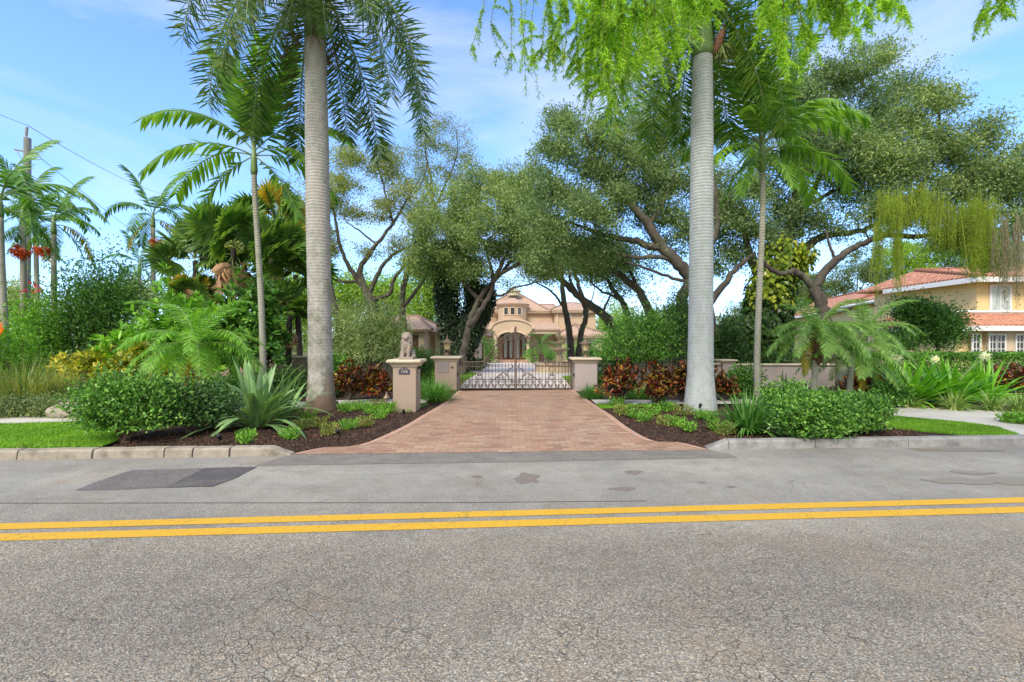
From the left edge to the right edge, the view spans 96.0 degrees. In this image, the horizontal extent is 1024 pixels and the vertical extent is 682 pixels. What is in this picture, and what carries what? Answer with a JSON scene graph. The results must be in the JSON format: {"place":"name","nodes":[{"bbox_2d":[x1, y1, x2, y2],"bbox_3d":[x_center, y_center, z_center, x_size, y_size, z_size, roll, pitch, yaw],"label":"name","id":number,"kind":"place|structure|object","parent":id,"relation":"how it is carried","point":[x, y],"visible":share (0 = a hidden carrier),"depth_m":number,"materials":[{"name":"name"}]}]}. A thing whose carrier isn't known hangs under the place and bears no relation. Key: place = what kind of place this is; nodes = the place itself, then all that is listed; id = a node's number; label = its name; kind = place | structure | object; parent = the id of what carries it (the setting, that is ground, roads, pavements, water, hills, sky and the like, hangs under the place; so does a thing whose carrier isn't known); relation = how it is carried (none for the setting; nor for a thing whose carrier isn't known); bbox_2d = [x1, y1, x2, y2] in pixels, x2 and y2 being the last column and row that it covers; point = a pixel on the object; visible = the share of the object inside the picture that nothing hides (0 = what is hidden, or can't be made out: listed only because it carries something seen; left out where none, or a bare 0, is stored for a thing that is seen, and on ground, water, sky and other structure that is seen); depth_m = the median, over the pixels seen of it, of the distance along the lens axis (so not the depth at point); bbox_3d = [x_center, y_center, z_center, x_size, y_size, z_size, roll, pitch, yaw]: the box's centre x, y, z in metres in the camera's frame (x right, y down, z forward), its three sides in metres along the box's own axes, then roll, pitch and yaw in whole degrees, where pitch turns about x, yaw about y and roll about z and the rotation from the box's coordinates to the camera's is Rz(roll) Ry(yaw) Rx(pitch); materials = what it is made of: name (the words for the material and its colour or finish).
{"place":"outdoors","nodes":[
{"label":"outdoors","id":0,"kind":"place"},
{"bbox_2d":[0,421,118,447],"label":"verge","id":1,"kind":"structure","parent":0,"point":[70,440],"depth_m":6.82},
{"bbox_2d":[0,399,428,423],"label":"pavement","id":2,"kind":"structure","parent":0,"point":[22,419],"depth_m":8.75,"materials":[{"name":"concrete"}]},
{"bbox_2d":[26,389,461,452],"bbox_3d":[-3.900,1.527,10.316,6.000,0.157,7.967,0,0,0],"label":"planting bed","id":3,"kind":"object","parent":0,"point":[287,445],"visible":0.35,"depth_m":7.57,"materials":[{"name":"soil"}]},
{"bbox_2d":[49,349,206,442],"bbox_3d":[-5.857,0.833,7.009,2.010,1.430,1.315,0,0,0],"label":"ixora shrub","id":4,"kind":"object","parent":3,"relation":"on","point":[121,408],"visible":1,"depth_m":6.76,"materials":[{"name":"plant"}]},
{"bbox_2d":[115,299,268,388],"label":"date palm","id":5,"kind":"object","parent":3,"relation":"on","point":[195,340],"visible":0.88,"depth_m":9.19,"materials":[{"name":"plant"}]},
{"bbox_2d":[147,369,247,433],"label":"ixora shrub","id":6,"kind":"object","parent":3,"relation":"on","point":[208,403],"visible":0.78,"depth_m":7.30,"materials":[{"name":"plant"}]},
{"bbox_2d":[130,26,354,373],"bbox_3d":[-6.554,-2.974,11.463,5.062,8.950,2.445,0,0,-7],"label":"slim palm","id":7,"kind":"object","parent":3,"relation":"on","point":[233,96],"visible":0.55,"depth_m":11.38,"materials":[{"name":"plant"}]},
{"bbox_2d":[178,357,334,439],"bbox_3d":[-4.460,1.069,7.817,2.764,1.656,2.248,0,0,0],"label":"lily plant","id":8,"kind":"object","parent":3,"relation":"on","point":[259,410],"visible":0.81,"depth_m":7.93,"materials":[{"name":"plant"}]},
{"bbox_2d":[221,363,346,395],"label":"hedge shrub","id":9,"kind":"object","parent":3,"relation":"on","point":[278,377],"visible":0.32,"depth_m":12.46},
{"bbox_2d":[268,371,319,421],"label":"lily plant","id":10,"kind":"object","parent":3,"relation":"on","point":[289,412],"visible":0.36,"depth_m":8.78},
{"bbox_2d":[164,0,437,413],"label":"royal palm","id":11,"kind":"object","parent":3,"relation":"on","point":[318,31],"visible":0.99,"depth_m":9.92,"materials":[{"name":"plant"}]},
{"bbox_2d":[331,290,366,371],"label":"oleander","id":12,"kind":"object","parent":3,"relation":"on","point":[336,338],"visible":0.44,"depth_m":14.01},
{"bbox_2d":[333,358,365,400],"bbox_3d":[-4.053,0.968,11.532,0.995,1.168,0.924,0,0,41],"label":"red croton","id":13,"kind":"object","parent":3,"relation":"on","point":[346,382],"visible":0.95,"depth_m":11.39,"materials":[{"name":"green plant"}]},
{"bbox_2d":[333,280,414,371],"bbox_3d":[-4.095,-0.134,13.526,2.467,3.393,1.878,0,0,0],"label":"oleander","id":14,"kind":"object","parent":3,"relation":"on","point":[379,349],"visible":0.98,"depth_m":13.37,"materials":[{"name":"plant"}]},
{"bbox_2d":[357,364,392,401],"bbox_3d":[-3.307,1.035,11.253,0.892,1.061,0.915,0,0,-40],"label":"red croton","id":15,"kind":"object","parent":3,"relation":"on","point":[375,380],"visible":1,"depth_m":11.13,"materials":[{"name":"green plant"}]},
{"bbox_2d":[386,359,426,412],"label":"stone pillar","id":16,"kind":"structure","parent":3,"relation":"on","point":[406,384],"depth_m":9.80,"materials":[{"name":"stone"}]},
{"bbox_2d":[420,376,471,402],"bbox_3d":[-1.899,1.179,11.628,1.599,0.668,1.741,0,0,-30],"label":"lilyturf","id":17,"kind":"object","parent":3,"relation":"on","point":[434,394],"visible":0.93,"depth_m":11.41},
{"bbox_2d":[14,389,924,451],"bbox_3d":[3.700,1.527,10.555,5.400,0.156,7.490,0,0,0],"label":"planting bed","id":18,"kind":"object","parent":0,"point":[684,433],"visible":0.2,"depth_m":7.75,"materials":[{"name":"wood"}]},
{"bbox_2d":[593,356,645,403],"bbox_3d":[2.452,0.919,10.729,1.146,1.204,1.113,0,0,-10],"label":"red croton","id":19,"kind":"object","parent":18,"relation":"on","point":[618,381],"visible":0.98,"depth_m":10.56,"materials":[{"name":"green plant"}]},
{"bbox_2d":[592,290,687,388],"bbox_3d":[3.939,-0.066,14.190,3.091,3.187,1.843,0,0,0],"label":"oleander","id":20,"kind":"object","parent":18,"relation":"on","point":[638,346],"visible":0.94,"depth_m":14.00,"materials":[{"name":"plant"}]},
{"bbox_2d":[638,359,677,404],"bbox_3d":[3.386,0.975,10.634,0.908,1.130,0.925,0,0,29],"label":"red croton","id":21,"kind":"object","parent":18,"relation":"on","point":[658,385],"visible":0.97,"depth_m":10.48,"materials":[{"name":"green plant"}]},
{"bbox_2d":[593,0,819,410],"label":"royal palm","id":22,"kind":"object","parent":18,"relation":"on","point":[718,49],"visible":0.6,"depth_m":9.86,"materials":[{"name":"plant"}]},
{"bbox_2d":[714,363,741,400],"bbox_3d":[5.199,1.042,11.391,0.893,1.005,0.746,0,0,34],"label":"red croton","id":23,"kind":"object","parent":18,"relation":"on","point":[723,385],"visible":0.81,"depth_m":11.25,"materials":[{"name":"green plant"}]},
{"bbox_2d":[697,386,782,437],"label":"lily plant","id":24,"kind":"object","parent":18,"relation":"on","point":[746,418],"visible":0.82,"depth_m":7.63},
{"bbox_2d":[673,27,874,402],"bbox_3d":[6.027,-2.772,11.207,4.230,8.546,3.827,0,0,0],"label":"slim palm","id":25,"kind":"object","parent":18,"relation":"on","point":[761,129],"visible":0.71,"depth_m":10.94,"materials":[{"name":"plant"}]},
{"bbox_2d":[749,374,812,422],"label":"ixora shrub","id":26,"kind":"object","parent":18,"relation":"on","point":[767,392],"visible":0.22,"depth_m":8.40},
{"bbox_2d":[762,378,871,441],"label":"ixora shrub","id":27,"kind":"object","parent":18,"relation":"on","point":[810,414],"visible":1,"depth_m":6.93,"materials":[{"name":"plant"}]},
{"bbox_2d":[820,386,905,433],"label":"ixora shrub","id":28,"kind":"object","parent":18,"relation":"on","point":[877,408],"visible":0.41,"depth_m":7.29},
{"bbox_2d":[10,342,967,447],"bbox_3d":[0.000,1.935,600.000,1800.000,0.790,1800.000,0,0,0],"label":"ground","id":29,"kind":"structure","parent":0,"point":[843,370],"depth_m":23.24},
{"bbox_2d":[4,184,100,376],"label":"slim palm","id":30,"kind":"object","parent":29,"relation":"on","point":[36,258],"visible":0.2,"depth_m":18.98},
{"bbox_2d":[4,161,110,378],"bbox_3d":[-16.365,-2.331,16.494,3.614,7.663,2.808,0,0,32],"label":"slim palm","id":31,"kind":"object","parent":29,"relation":"on","point":[64,213],"visible":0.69,"depth_m":16.50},
{"bbox_2d":[14,225,163,374],"bbox_3d":[-14.594,-1.247,15.823,4.378,5.539,3.769,0,0,0],"label":"bougainvillea","id":32,"kind":"object","parent":29,"relation":"on","point":[93,314],"visible":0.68,"depth_m":15.57,"materials":[{"name":"plant"}]},
{"bbox_2d":[100,230,157,313],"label":"slim palm","id":33,"kind":"object","parent":29,"relation":"on","point":[133,249],"visible":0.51,"depth_m":26.82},
{"bbox_2d":[103,164,188,311],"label":"slim palm","id":34,"kind":"object","parent":29,"relation":"on","point":[160,201],"visible":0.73,"depth_m":18.93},
{"bbox_2d":[158,269,218,307],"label":"fan palm","id":35,"kind":"object","parent":29,"relation":"on","point":[203,284],"visible":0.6,"depth_m":15.14,"materials":[{"name":"green plant"}]},
{"bbox_2d":[141,215,239,301],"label":"fan palm","id":36,"kind":"object","parent":29,"relation":"on","point":[168,249],"visible":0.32,"depth_m":15.78,"materials":[{"name":"green plant"}]},
{"bbox_2d":[176,197,267,299],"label":"fan palm","id":37,"kind":"object","parent":29,"relation":"on","point":[212,230],"visible":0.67,"depth_m":14.84,"materials":[{"name":"green plant"}]},
{"bbox_2d":[226,177,305,322],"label":"fan palm","id":38,"kind":"object","parent":29,"relation":"on","point":[268,196],"visible":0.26,"depth_m":16.60,"materials":[{"name":"green plant"}]},
{"bbox_2d":[231,210,305,359],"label":"fan palm","id":39,"kind":"object","parent":29,"relation":"on","point":[277,234],"visible":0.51,"depth_m":15.15,"materials":[{"name":"green plant"}]},
{"bbox_2d":[269,142,360,338],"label":"oak tree","id":40,"kind":"object","parent":29,"relation":"on","point":[340,153],"visible":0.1,"depth_m":22.94,"materials":[{"name":"green plant"}]},
{"bbox_2d":[304,261,396,346],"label":"leafy tree","id":41,"kind":"object","parent":29,"relation":"on","point":[341,289],"visible":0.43,"depth_m":40.83,"materials":[{"name":"green plant"}]},
{"bbox_2d":[270,135,437,336],"bbox_3d":[-8.674,-4.736,25.043,10.282,13.017,3.691,0,0,0],"label":"oak tree","id":42,"kind":"object","parent":29,"relation":"on","point":[388,174],"visible":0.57,"depth_m":24.86,"materials":[{"name":"green plant"}]},
{"bbox_2d":[356,267,424,319],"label":"leafy tree","id":43,"kind":"object","parent":29,"relation":"on","point":[385,285],"visible":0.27,"depth_m":42.82,"materials":[{"name":"green plant"}]},
{"bbox_2d":[377,255,463,322],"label":"leafy tree","id":44,"kind":"object","parent":29,"relation":"on","point":[423,302],"visible":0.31,"depth_m":39.05,"materials":[{"name":"green plant"}]},
{"bbox_2d":[358,315,492,366],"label":"garage wing","id":45,"kind":"structure","parent":29,"relation":"on","point":[425,332],"depth_m":31.40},
{"bbox_2d":[430,356,462,389],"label":"gate pillar","id":46,"kind":"structure","parent":29,"relation":"on","point":[446,367],"depth_m":14.05,"materials":[{"name":"beige stone"}]},
{"bbox_2d":[403,223,499,372],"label":"oak tree","id":47,"kind":"object","parent":29,"relation":"on","point":[451,323],"visible":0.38,"depth_m":23.49,"materials":[{"name":"green plant"}]},
{"bbox_2d":[397,108,527,339],"bbox_3d":[-2.758,-6.090,26.906,8.797,15.831,4.287,0,0,0],"label":"oak tree","id":48,"kind":"object","parent":29,"relation":"on","point":[429,143],"visible":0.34,"depth_m":26.81,"materials":[{"name":"green plant"}]},
{"bbox_2d":[385,151,580,374],"bbox_3d":[-1.173,-3.769,22.439,9.146,10.983,6.002,0,0,0],"label":"oak tree","id":49,"kind":"object","parent":29,"relation":"on","point":[464,237],"visible":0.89,"depth_m":21.51,"materials":[{"name":"green plant"}]},
{"bbox_2d":[498,238,598,360],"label":"oak tree","id":50,"kind":"object","parent":29,"relation":"on","point":[569,333],"visible":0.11,"depth_m":27.88,"materials":[{"name":"green plant"}]},
{"bbox_2d":[503,229,655,364],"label":"oak tree","id":51,"kind":"object","parent":29,"relation":"on","point":[587,303],"visible":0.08,"depth_m":24.84,"materials":[{"name":"green plant"}]},
{"bbox_2d":[568,357,601,390],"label":"gate pillar","id":52,"kind":"structure","parent":29,"relation":"on","point":[584,370],"depth_m":13.80,"materials":[{"name":"beige stone"}]},
{"bbox_2d":[552,222,672,372],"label":"oak tree","id":53,"kind":"object","parent":29,"relation":"on","point":[635,287],"visible":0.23,"depth_m":20.85,"materials":[{"name":"green plant"}]},
{"bbox_2d":[554,248,671,363],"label":"oak tree","id":54,"kind":"object","parent":29,"relation":"on","point":[617,295],"visible":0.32,"depth_m":22.90,"materials":[{"name":"green plant"}]},
{"bbox_2d":[505,80,757,337],"bbox_3d":[4.950,-4.606,18.946,10.320,12.380,5.880,0,0,-20],"label":"oak tree","id":55,"kind":"object","parent":29,"relation":"on","point":[615,187],"visible":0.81,"depth_m":17.86,"materials":[{"name":"green plant"}]},
{"bbox_2d":[469,0,1023,125],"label":"bald cypress","id":56,"kind":"object","parent":29,"relation":"on","point":[600,39],"visible":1,"depth_m":6.27,"materials":[{"name":"green plant"}]},
{"bbox_2d":[716,29,939,362],"bbox_3d":[12.604,-5.157,18.409,10.050,14.312,5.378,0,0,0],"label":"oak tree","id":57,"kind":"object","parent":29,"relation":"on","point":[785,248],"visible":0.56,"depth_m":17.80,"materials":[{"name":"green plant"}]},
{"bbox_2d":[823,244,897,296],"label":"leafy tree","id":58,"kind":"object","parent":29,"relation":"on","point":[849,272],"visible":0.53,"depth_m":93.64,"materials":[{"name":"green plant"}]},
{"bbox_2d":[757,23,1023,384],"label":"oak tree","id":59,"kind":"object","parent":29,"relation":"on","point":[975,180],"visible":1,"depth_m":15.44,"materials":[{"name":"green plant"}]},
{"bbox_2d":[863,238,944,282],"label":"leafy tree","id":60,"kind":"object","parent":29,"relation":"on","point":[911,261],"visible":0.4,"depth_m":93.36,"materials":[{"name":"green plant"}]},
{"bbox_2d":[794,265,1023,368],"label":"yellow house","id":61,"kind":"structure","parent":29,"relation":"on","point":[1007,334],"depth_m":31.41,"materials":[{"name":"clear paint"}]},
{"bbox_2d":[989,284,1011,313],"bbox_3d":[33.021,-2.835,31.145,1.492,1.968,0.090,0,0,0],"label":"window","id":62,"kind":"structure","parent":61,"relation":"in","point":[993,295],"depth_m":31.15,"materials":[{"name":"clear glass"}]},
{"bbox_2d":[868,284,989,365],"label":"garden tree","id":63,"kind":"object","parent":29,"relation":"on","point":[939,324],"visible":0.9,"depth_m":17.61,"materials":[{"name":"plant"}]},
{"bbox_2d":[301,390,708,453],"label":"driveway","id":64,"kind":"structure","parent":0,"point":[518,420],"depth_m":8.00,"materials":[{"name":"brick"}]},
{"bbox_2d":[459,326,571,388],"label":"driveway gate","id":65,"kind":"structure","parent":64,"relation":"on","point":[525,373],"depth_m":14.18,"materials":[{"name":"metal"}]},
{"bbox_2d":[0,445,1023,681],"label":"road","id":66,"kind":"structure","parent":0,"point":[927,598],"depth_m":3.12,"materials":[{"name":"asphalt"}]},
{"bbox_2d":[77,468,203,489],"bbox_3d":[-4.259,1.596,5.352,0.939,0.001,0.797,0,0,-6],"label":"road patch","id":67,"kind":"object","parent":66,"relation":"on","point":[148,478],"visible":1,"depth_m":5.31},
{"bbox_2d":[0,445,294,459],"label":"kerb","id":68,"kind":"structure","parent":66,"relation":"on","point":[129,452],"depth_m":6.32,"materials":[{"name":"concrete"}]},
{"bbox_2d":[167,467,254,486],"bbox_3d":[-3.532,1.593,5.433,0.624,0.001,0.818,0,0,0],"label":"road patch","id":69,"kind":"object","parent":66,"relation":"on","point":[207,476],"visible":1,"depth_m":5.42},
{"bbox_2d":[257,450,735,464],"bbox_3d":[-0.113,1.596,6.361,6.418,0.001,0.585,0,0,-3],"label":"road patch","id":70,"kind":"object","parent":66,"relation":"on","point":[382,458],"visible":1,"depth_m":6.37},
{"bbox_2d":[0,506,1023,540],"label":"road line","id":71,"kind":"object","parent":66,"relation":"on","point":[368,527],"visible":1,"depth_m":4.03,"materials":[{"name":"yellow paint"}]},
{"bbox_2d":[0,497,1023,528],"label":"road line","id":72,"kind":"object","parent":66,"relation":"on","point":[73,524],"visible":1,"depth_m":4.26,"materials":[{"name":"yellow paint"}]},
{"bbox_2d":[704,434,1023,449],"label":"kerb","id":73,"kind":"structure","parent":66,"relation":"on","point":[864,442],"depth_m":6.95,"materials":[{"name":"concrete"}]},
{"bbox_2d":[0,0,1023,341],"label":"sky","id":74,"kind":"structure","parent":0,"point":[78,73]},
{"bbox_2d":[482,288,605,362],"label":"central house","id":75,"kind":"structure","parent":0,"point":[524,315],"depth_m":51.28,"materials":[{"name":"paint"}]},
{"bbox_2d":[458,363,647,388],"bbox_3d":[2.514,1.841,30.375,20.972,0.705,32.250,0,0,0],"label":"driveway court","id":76,"kind":"object","parent":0,"point":[500,369],"visible":0.26,"depth_m":20.36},
{"bbox_2d":[533,331,569,372],"bbox_3d":[2.620,0.568,25.400,2.957,2.266,2.957,0,0,0],"label":"garden fountain","id":77,"kind":"object","parent":76,"relation":"on","point":[559,351],"visible":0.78,"depth_m":24.87,"materials":[{"name":"stone"}]},
{"bbox_2d":[733,399,1023,434],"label":"pavement","id":78,"kind":"structure","parent":0,"point":[980,416],"depth_m":9.09,"materials":[{"name":"concrete"}]},
{"bbox_2d":[747,381,1023,409],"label":"planting bed","id":79,"kind":"object","parent":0,"point":[926,405],"visible":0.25,"depth_m":11.15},
{"bbox_2d":[714,308,749,362],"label":"leafy shrub","id":80,"kind":"object","parent":79,"relation":"on","point":[728,340],"visible":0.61,"depth_m":15.97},
{"bbox_2d":[721,361,769,399],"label":"leafy shrub","id":81,"kind":"object","parent":79,"relation":"on","point":[745,382],"visible":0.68,"depth_m":12.11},
{"bbox_2d":[766,296,879,389],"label":"date palm","id":82,"kind":"object","parent":79,"relation":"on","point":[819,336],"visible":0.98,"depth_m":10.43,"materials":[{"name":"plant"}]},
{"bbox_2d":[791,320,911,392],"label":"date palm","id":83,"kind":"object","parent":79,"relation":"on","point":[864,368],"visible":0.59,"depth_m":10.57,"materials":[{"name":"plant"}]},
{"bbox_2d":[822,298,925,371],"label":"date palm","id":84,"kind":"object","parent":79,"relation":"on","point":[882,334],"visible":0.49,"depth_m":11.91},
{"bbox_2d":[867,375,918,405],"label":"ixora shrub","id":85,"kind":"object","parent":79,"relation":"on","point":[889,390],"visible":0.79,"depth_m":10.15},
{"bbox_2d":[862,345,978,408],"bbox_3d":[9.367,0.926,10.868,2.682,1.732,2.879,0,0,40],"label":"crinum lily","id":86,"kind":"object","parent":79,"relation":"on","point":[924,387],"visible":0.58,"depth_m":10.48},
{"bbox_2d":[846,350,1023,391],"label":"clipped hedge","id":87,"kind":"object","parent":79,"relation":"on","point":[996,357],"visible":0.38,"depth_m":13.43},
{"bbox_2d":[894,349,1023,407],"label":"crinum lily","id":88,"kind":"object","parent":79,"relation":"on","point":[969,375],"visible":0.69,"depth_m":10.85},
{"bbox_2d":[950,353,1023,402],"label":"crinum lily","id":89,"kind":"object","parent":79,"relation":"on","point":[980,373],"visible":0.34,"depth_m":11.29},
{"bbox_2d":[983,361,1023,395],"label":"red croton","id":90,"kind":"object","parent":79,"relation":"on","point":[1019,370],"visible":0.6,"depth_m":11.97,"materials":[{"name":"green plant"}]},
{"label":"planting bed","id":91,"kind":"structure","parent":0,"visible":0},
{"bbox_2d":[0,302,56,387],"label":"flowering shrub","id":92,"kind":"object","parent":91,"relation":"on","point":[12,346],"visible":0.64,"depth_m":12.11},
{"bbox_2d":[0,265,81,377],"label":"bougainvillea","id":93,"kind":"object","parent":91,"relation":"on","point":[39,321],"visible":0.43,"depth_m":14.75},
{"bbox_2d":[0,347,89,423],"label":"ornamental grass","id":94,"kind":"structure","parent":91,"relation":"on","point":[8,386],"depth_m":9.68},
{"bbox_2d":[0,155,91,364],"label":"slim palm","id":95,"kind":"object","parent":91,"relation":"on","point":[22,252],"visible":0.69,"depth_m":14.95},
{"bbox_2d":[0,387,91,418],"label":"ground cover","id":96,"kind":"object","parent":91,"relation":"on","point":[41,403],"visible":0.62,"depth_m":8.91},
{"bbox_2d":[0,140,101,377],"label":"slim palm","id":97,"kind":"object","parent":91,"relation":"on","point":[19,180],"visible":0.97,"depth_m":13.22,"materials":[{"name":"plant"}]},
{"bbox_2d":[43,344,114,386],"bbox_3d":[-10.789,0.789,11.823,1.841,1.470,1.722,0,0,26],"label":"yellow croton","id":98,"kind":"object","parent":91,"relation":"on","point":[88,359],"visible":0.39,"depth_m":11.47,"materials":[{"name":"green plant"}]},
{"bbox_2d":[82,339,157,380],"bbox_3d":[-9.311,0.721,11.382,1.923,1.610,1.716,0,0,29],"label":"yellow croton","id":99,"kind":"object","parent":91,"relation":"on","point":[128,357],"visible":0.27,"depth_m":11.06,"materials":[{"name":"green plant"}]},
{"bbox_2d":[87,310,173,378],"bbox_3d":[-9.822,0.340,11.991,2.110,2.369,2.037,0,0,0],"label":"frangipani","id":100,"kind":"object","parent":91,"relation":"on","point":[116,336],"visible":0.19,"depth_m":11.62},
{"bbox_2d":[120,260,241,376],"bbox_3d":[-8.831,-0.305,12.547,2.778,3.660,2.316,0,0,-24],"label":"plumeria bush","id":101,"kind":"object","parent":91,"relation":"on","point":[189,303],"visible":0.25,"depth_m":12.09,"materials":[{"name":"plant"}]},
{"bbox_2d":[206,265,255,377],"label":"plumeria bush","id":102,"kind":"object","parent":91,"relation":"on","point":[233,291],"visible":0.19,"depth_m":13.33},
{"bbox_2d":[227,263,293,369],"bbox_3d":[-7.132,-0.394,13.137,1.888,3.827,1.652,0,0,-32],"label":"plumeria bush","id":103,"kind":"object","parent":91,"relation":"on","point":[275,333],"visible":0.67,"depth_m":12.92,"materials":[{"name":"plant"}]},
{"bbox_2d":[267,275,307,372],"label":"fan palm","id":104,"kind":"object","parent":91,"relation":"on","point":[292,293],"visible":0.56,"depth_m":14.80,"materials":[{"name":"green plant"}]},
{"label":"front lawn","id":105,"kind":"structure","parent":0,"visible":0},
{"bbox_2d":[245,237,341,355],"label":"fan palm","id":106,"kind":"object","parent":105,"relation":"on","point":[274,267],"visible":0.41,"depth_m":15.51,"materials":[{"name":"green plant"}]},
{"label":"front lawn","id":107,"kind":"structure","parent":0,"visible":0},
{"bbox_2d":[654,274,688,374],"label":"oleander","id":108,"kind":"object","parent":107,"relation":"on","point":[683,303],"visible":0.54,"depth_m":14.64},
{"bbox_2d":[734,363,834,386],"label":"garden wall","id":109,"kind":"structure","parent":107,"relation":"on","point":[775,370],"depth_m":14.99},
{"label":"verge","id":110,"kind":"structure","parent":0,"visible":0},
{"bbox_2d":[880,415,1018,434],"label":"grass","id":111,"kind":"structure","parent":110,"relation":"on","point":[947,426],"depth_m":7.84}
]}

